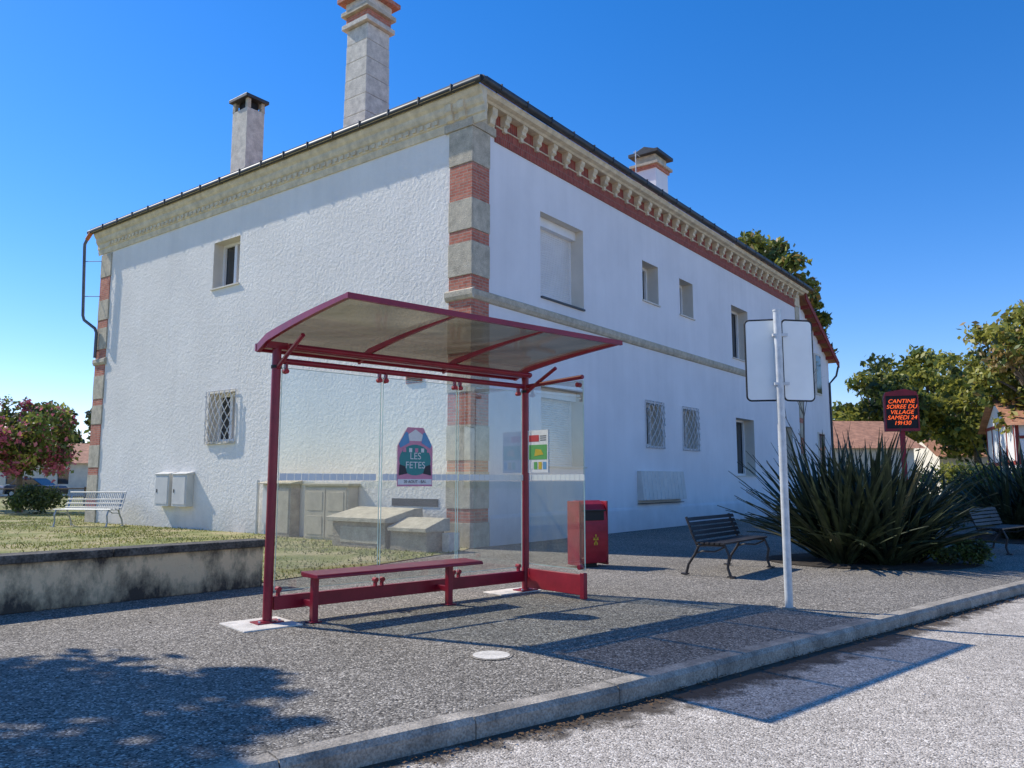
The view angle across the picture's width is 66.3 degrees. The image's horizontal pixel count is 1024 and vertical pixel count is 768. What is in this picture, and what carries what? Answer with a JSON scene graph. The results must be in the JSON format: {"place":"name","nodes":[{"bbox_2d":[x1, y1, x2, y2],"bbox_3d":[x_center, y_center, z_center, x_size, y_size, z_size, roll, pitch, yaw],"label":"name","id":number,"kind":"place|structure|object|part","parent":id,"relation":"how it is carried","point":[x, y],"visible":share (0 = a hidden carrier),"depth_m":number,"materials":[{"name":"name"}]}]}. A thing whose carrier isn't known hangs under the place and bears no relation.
{"place":"outdoors","nodes":[
{"label":"outdoors","id":0,"kind":"place"},
{"bbox_2d":[0,443,89,495],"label":"tiled house","id":1,"kind":"structure","parent":0,"point":[77,478],"depth_m":66.71,"materials":[{"name":"clay tile"},{"name":"plaster"},{"name":"dark glass"}]},
{"bbox_2d":[0,497,467,581],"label":"lawn","id":2,"kind":"structure","parent":0,"point":[313,556],"depth_m":17.46,"materials":[{"name":"plant"}]},
{"bbox_2d":[2,481,68,513],"bbox_3d":[-19.060,4.536,31.094,2.544,1.385,2.643,0,-7,0],"label":"shrub","id":3,"kind":"object","parent":2,"relation":"on","point":[35,497],"visible":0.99,"depth_m":30.59,"materials":[{"name":"green plant"}]},
{"bbox_2d":[4,478,68,495],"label":"parked car","id":4,"kind":"object","parent":2,"relation":"on","point":[43,482],"visible":0.48,"depth_m":58.59,"materials":[{"name":"paint"}]},
{"bbox_2d":[0,394,82,512],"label":"crape myrtle","id":5,"kind":"object","parent":2,"relation":"on","point":[20,455],"visible":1,"depth_m":32.64,"materials":[{"name":"green plant"}]},
{"bbox_2d":[0,487,85,505],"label":"rail fence","id":6,"kind":"object","parent":2,"relation":"on","point":[14,488],"visible":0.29,"depth_m":40.73,"materials":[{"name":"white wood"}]},
{"bbox_2d":[24,400,82,443],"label":"conifer tree","id":7,"kind":"object","parent":2,"relation":"on","point":[34,409],"visible":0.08,"depth_m":84.56,"materials":[{"name":"green plant"}]},
{"bbox_2d":[83,408,91,430],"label":"conifer tree","id":8,"kind":"object","parent":2,"relation":"on","point":[87,422],"visible":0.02,"depth_m":79.17,"materials":[{"name":"green plant"}]},
{"bbox_2d":[50,492,126,526],"bbox_3d":[-12.306,3.643,22.823,1.817,0.994,0.908,-1,-7,8],"label":"park bench","id":9,"kind":"object","parent":2,"relation":"on","point":[68,507],"visible":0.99,"depth_m":23.05,"materials":[{"name":"silver metal"}]},
{"bbox_2d":[255,480,302,536],"bbox_3d":[-5.812,3.024,19.132,1.688,1.350,0.350,-5,-9,37],"label":"utility cabinet","id":10,"kind":"object","parent":2,"relation":"on","point":[288,512],"visible":0.68,"depth_m":18.72,"materials":[{"name":"stone"}]},
{"bbox_2d":[302,483,360,539],"bbox_3d":[-4.143,2.910,17.872,1.600,1.270,0.360,-5,-9,37],"label":"utility cabinet","id":11,"kind":"object","parent":2,"relation":"on","point":[323,501],"visible":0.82,"depth_m":17.77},
{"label":"double doors","id":12,"kind":"part","parent":11,"relation":"part of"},
{"bbox_2d":[326,506,458,552],"bbox_3d":[-2.335,2.889,15.688,3.000,0.780,1.050,-5,-9,37],"label":"stone trough","id":13,"kind":"object","parent":2,"relation":"on","point":[410,529],"visible":0.91,"depth_m":15.33,"materials":[{"name":"stone"}]},
{"bbox_2d":[0,513,1023,767],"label":"pavement","id":14,"kind":"structure","parent":0,"point":[148,683],"depth_m":6.56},
{"bbox_2d":[0,547,262,614],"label":"garden wall","id":15,"kind":"structure","parent":14,"relation":"on","point":[32,587],"depth_m":8.78,"materials":[{"name":"beige concrete"}]},
{"bbox_2d":[0,538,264,564],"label":"coping","id":16,"kind":"object","parent":15,"relation":"on","point":[59,555],"visible":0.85,"depth_m":8.80,"materials":[{"name":"grey concrete"}]},
{"bbox_2d":[219,616,302,632],"bbox_3d":[-2.362,2.267,7.369,0.570,0.032,0.580,6,-9,-41],"label":"concrete pad","id":17,"kind":"object","parent":14,"relation":"on","point":[244,626],"visible":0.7,"depth_m":7.26,"materials":[{"name":"white concrete"}]},
{"bbox_2d":[92,134,470,548],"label":"wall gable side","id":18,"kind":"structure","parent":14,"relation":"on","point":[182,339],"depth_m":20.27,"materials":[{"name":"paint"}]},
{"bbox_2d":[81,232,101,357],"bbox_3d":[-13.994,-2.971,25.996,0.774,4.280,0.172,-1,-7,6],"label":"downpipe","id":19,"kind":"object","parent":18,"relation":"attached to","point":[88,237],"visible":1,"depth_m":26.01,"materials":[{"name":"grey metal"}]},
{"bbox_2d":[154,472,194,506],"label":"electric meter boxes","id":20,"kind":"object","parent":18,"relation":"attached to","point":[174,489],"visible":1,"depth_m":21.78,"materials":[{"name":"plastic"}]},
{"bbox_2d":[94,83,486,255],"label":"cornice","id":21,"kind":"structure","parent":18,"relation":"attached to","point":[421,124],"depth_m":19.78,"materials":[{"name":"beige stone"}]},
{"bbox_2d":[250,292,622,624],"bbox_3d":[-0.602,0.899,8.136,3.604,2.885,1.810,6,-9,-41],"label":"bus shelter","id":22,"kind":"object","parent":14,"relation":"on","point":[357,328],"visible":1,"depth_m":8.30,"materials":[{"name":"paint"}]},
{"bbox_2d":[84,125,804,547],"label":"stone quoins","id":23,"kind":"object","parent":14,"relation":"on","point":[468,145],"visible":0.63,"depth_m":16.43,"materials":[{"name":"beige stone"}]},
{"bbox_2d":[470,651,511,659],"bbox_3d":[-0.160,2.095,6.060,0.329,0.004,0.329,0,-7,0],"label":"manhole cover","id":24,"kind":"object","parent":14,"relation":"on","point":[490,655],"visible":1,"depth_m":6.03,"materials":[{"name":"concrete"}]},
{"bbox_2d":[483,587,541,595],"bbox_3d":[0.008,2.537,9.562,0.650,0.030,0.350,6,-9,-41],"label":"concrete pad","id":25,"kind":"object","parent":14,"relation":"on","point":[509,591],"visible":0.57,"depth_m":9.49,"materials":[{"name":"white concrete"}]},
{"bbox_2d":[567,500,608,566],"bbox_3d":[1.212,2.358,12.385,0.550,1.030,0.386,4,-8,-30],"label":"litter bin","id":26,"kind":"object","parent":14,"relation":"on","point":[596,527],"visible":0.91,"depth_m":12.25,"materials":[{"name":"red metal"}]},
{"bbox_2d":[470,136,801,546],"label":"wall","id":27,"kind":"structure","parent":14,"relation":"on","point":[614,251],"depth_m":21.27,"materials":[{"name":"paint"}]},
{"bbox_2d":[92,287,795,546],"bbox_3d":[-0.624,2.290,29.421,16.255,5.308,22.235,-5,-9,37],"label":"string course","id":28,"kind":"object","parent":27,"relation":"attached to","point":[504,529],"visible":0.8,"depth_m":20.24,"materials":[{"name":"stone"}]},
{"bbox_2d":[203,388,700,451],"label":"window grilles","id":29,"kind":"object","parent":27,"relation":"attached to","point":[663,424],"depth_m":21.94,"materials":[{"name":"white metal"}]},
{"bbox_2d":[204,217,793,476],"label":"windows and roller shutters","id":30,"kind":"structure","parent":27,"relation":"attached to","point":[556,240],"depth_m":19.46,"materials":[{"name":"white plastic"}]},
{"bbox_2d":[392,377,686,506],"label":"vents and louvre","id":31,"kind":"object","parent":27,"relation":"attached to","point":[654,487],"visible":0.91,"depth_m":21.73,"materials":[{"name":"metal"}]},
{"bbox_2d":[444,88,808,307],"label":"cornice","id":32,"kind":"structure","parent":27,"relation":"attached to","point":[507,112],"depth_m":20.80,"materials":[{"name":"beige stone"}]},
{"bbox_2d":[91,81,478,233],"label":"hip roof","id":33,"kind":"structure","parent":32,"relation":"on","point":[301,152],"depth_m":19.56,"materials":[{"name":"ceramic"}]},
{"bbox_2d":[229,92,268,172],"bbox_3d":[-8.074,-7.148,23.893,0.920,3.100,0.800,-5,-9,37],"label":"chimney","id":34,"kind":"object","parent":33,"relation":"on","point":[247,134],"visible":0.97,"depth_m":23.71,"materials":[{"name":"stone"}]},
{"bbox_2d":[337,0,400,127],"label":"tall chimney","id":35,"kind":"object","parent":33,"relation":"on","point":[368,30],"visible":0.84,"depth_m":20.62,"materials":[{"name":"stone"}]},
{"bbox_2d":[87,74,812,291],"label":"gutters","id":36,"kind":"object","parent":33,"relation":"on","point":[513,98],"visible":0.99,"depth_m":20.00,"materials":[{"name":"metal"}]},
{"bbox_2d":[628,147,672,201],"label":"chimney","id":37,"kind":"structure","parent":33,"relation":"on","point":[651,166],"depth_m":26.47,"materials":[{"name":"white paint"}]},
{"bbox_2d":[494,116,794,306],"bbox_3d":[6.018,-4.605,25.656,0.030,0.640,21.250,-5,-9,37],"label":"brick frieze","id":38,"kind":"object","parent":27,"relation":"attached to","point":[523,150],"visible":0.75,"depth_m":21.33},
{"bbox_2d":[681,513,774,577],"bbox_3d":[3.235,2.371,11.706,0.790,0.815,1.750,-5,-9,37],"label":"park bench","id":39,"kind":"object","parent":14,"relation":"on","point":[725,541],"visible":1,"depth_m":11.61,"materials":[{"name":"metal"}]},
{"bbox_2d":[744,309,814,609],"bbox_3d":[2.984,0.782,8.524,0.775,3.220,0.228,0,-7,0],"label":"traffic sign","id":40,"kind":"object","parent":14,"relation":"on","point":[779,363],"visible":1,"depth_m":8.68,"materials":[{"name":"metal"}]},
{"bbox_2d":[785,367,817,466],"bbox_3d":[7.609,1.692,21.045,1.977,4.460,1.717,0,-7,0],"label":"young bare tree","id":41,"kind":"object","parent":14,"relation":"on","point":[803,413],"visible":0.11,"depth_m":20.90,"materials":[{"name":"brown plant"}]},
{"bbox_2d":[799,293,839,482],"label":"side wing","id":42,"kind":"structure","parent":14,"relation":"on","point":[818,416],"depth_m":35.83,"materials":[{"name":"white paint"}]},
{"bbox_2d":[769,553,981,569],"bbox_3d":[6.008,2.957,13.138,3.384,0.001,2.793,0,-7,0],"label":"planting bed","id":43,"kind":"object","parent":14,"relation":"on","point":[806,559],"visible":0.5,"depth_m":12.50,"materials":[{"name":"brown soil"}]},
{"bbox_2d":[717,420,1004,565],"bbox_3d":[5.717,1.774,13.279,4.352,2.405,4.318,-3,-8,21],"label":"flax plant","id":44,"kind":"object","parent":43,"relation":"on","point":[877,520],"visible":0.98,"depth_m":12.47,"materials":[{"name":"green plant"}]},
{"bbox_2d":[922,538,995,564],"bbox_3d":[7.100,2.697,12.599,1.126,0.498,0.957,-2,-7,14],"label":"shrub","id":45,"kind":"object","parent":43,"relation":"on","point":[978,552],"visible":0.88,"depth_m":12.31,"materials":[{"name":"green plant"}]},
{"bbox_2d":[882,389,919,479],"bbox_3d":[12.251,2.252,24.513,0.980,4.190,0.270,-2,-7,16],"label":"led information sign","id":46,"kind":"object","parent":14,"relation":"on","point":[900,406],"visible":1,"depth_m":24.57,"materials":[{"name":"red paint"}]},
{"bbox_2d":[920,494,983,527],"bbox_3d":[12.485,3.583,22.210,3.557,1.058,3.553,0,-7,0],"label":"shrub","id":47,"kind":"object","parent":14,"relation":"on","point":[954,512],"visible":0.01,"depth_m":21.84,"materials":[{"name":"green plant"}]},
{"bbox_2d":[930,457,1012,491],"bbox_3d":[23.872,4.590,35.674,7.073,2.654,7.388,0,-7,0],"label":"shrub","id":48,"kind":"object","parent":14,"relation":"on","point":[946,467],"visible":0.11,"depth_m":37.84,"materials":[{"name":"green plant"}]},
{"bbox_2d":[938,533,1023,543],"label":"planting bed","id":49,"kind":"object","parent":14,"relation":"on","point":[999,539],"visible":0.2,"depth_m":17.75,"materials":[{"name":"brown soil"}]},
{"bbox_2d":[922,434,1023,538],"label":"flax plant","id":50,"kind":"object","parent":49,"relation":"on","point":[1009,496],"visible":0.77,"depth_m":18.11,"materials":[{"name":"green plant"}]},
{"bbox_2d":[957,299,1023,434],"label":"broadleaf tree","id":51,"kind":"object","parent":14,"relation":"on","point":[999,360],"visible":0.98,"depth_m":42.27,"materials":[{"name":"green plant"}]},
{"bbox_2d":[966,507,1023,554],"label":"park bench","id":52,"kind":"object","parent":14,"relation":"on","point":[1000,527],"visible":0.84,"depth_m":14.84,"materials":[{"name":"metal"}]},
{"bbox_2d":[978,395,1023,472],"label":"half timbered house","id":53,"kind":"structure","parent":14,"relation":"on","point":[1010,441],"depth_m":43.49,"materials":[{"name":"white paint"}]},
{"bbox_2d":[0,0,1023,442],"label":"sky","id":54,"kind":"structure","parent":0,"point":[882,140],"materials":[{"name":"blue"}]},
{"bbox_2d":[269,595,1023,767],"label":"road","id":55,"kind":"structure","parent":0,"point":[961,706],"depth_m":4.81,"materials":[{"name":"grey asphalt"}]},
{"bbox_2d":[199,580,1023,767],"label":"kerb","id":56,"kind":"structure","parent":55,"relation":"on","point":[363,749],"depth_m":4.96,"materials":[{"name":"concrete"}]},
{"bbox_2d":[360,596,1016,767],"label":"gutter dirt","id":57,"kind":"structure","parent":55,"relation":"on","point":[700,690],"depth_m":5.47,"materials":[{"name":"brown"}]},
{"bbox_2d":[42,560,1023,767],"bbox_3d":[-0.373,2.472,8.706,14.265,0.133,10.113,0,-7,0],"label":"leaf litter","id":58,"kind":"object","parent":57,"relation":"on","point":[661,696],"visible":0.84,"depth_m":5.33,"materials":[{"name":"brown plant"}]},
{"bbox_2d":[833,421,924,493],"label":"tiled house","id":59,"kind":"structure","parent":0,"point":[861,433],"depth_m":41.85,"materials":[{"name":"orange tile"}]},
{"bbox_2d":[918,468,1013,522],"bbox_3d":[14.001,3.464,24.458,5.202,1.766,2.689,5,-9,-36],"label":"flax plant","id":60,"kind":"object","parent":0,"point":[944,487],"visible":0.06,"depth_m":24.48,"materials":[{"name":"green plant"}]},
{"label":"ground","id":61,"kind":"structure","parent":0,"visible":0},
{"bbox_2d":[80,429,89,443],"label":"distant trees","id":62,"kind":"object","parent":61,"relation":"on","point":[87,438],"depth_m":94.46,"materials":[{"name":"green plant"}]},
{"label":"lawn beyond","id":63,"kind":"object","parent":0,"visible":0},
{"bbox_2d":[737,229,821,302],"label":"broadleaf tree","id":64,"kind":"object","parent":63,"relation":"on","point":[776,250],"visible":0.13,"depth_m":51.17,"materials":[{"name":"green plant"}]},
{"bbox_2d":[793,275,838,353],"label":"broadleaf tree","id":65,"kind":"object","parent":63,"relation":"on","point":[825,318],"visible":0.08,"depth_m":52.16,"materials":[{"name":"green plant"}]},
{"bbox_2d":[832,368,932,450],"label":"broadleaf tree","id":66,"kind":"object","parent":63,"relation":"on","point":[875,387],"visible":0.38,"depth_m":53.41,"materials":[{"name":"green plant"}]},
{"bbox_2d":[860,344,984,432],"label":"broadleaf tree","id":67,"kind":"object","parent":63,"relation":"on","point":[919,355],"visible":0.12,"depth_m":63.85,"materials":[{"name":"green plant"}]},
{"bbox_2d":[914,434,987,494],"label":"tiled house","id":68,"kind":"structure","parent":63,"relation":"on","point":[936,453],"depth_m":58.67,"materials":[{"name":"white plastic"}]},
{"bbox_2d":[896,462,1021,502],"bbox_3d":[19.665,4.266,31.769,6.408,2.180,7.546,0,-7,0],"label":"shrub","id":69,"kind":"object","parent":63,"relation":"on","point":[957,481],"visible":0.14,"depth_m":32.32,"materials":[{"name":"green plant"}]},
{"bbox_2d":[900,350,1022,467],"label":"broadleaf tree","id":70,"kind":"object","parent":63,"relation":"on","point":[955,434],"visible":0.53,"depth_m":53.95,"materials":[{"name":"green plant"}]}
]}

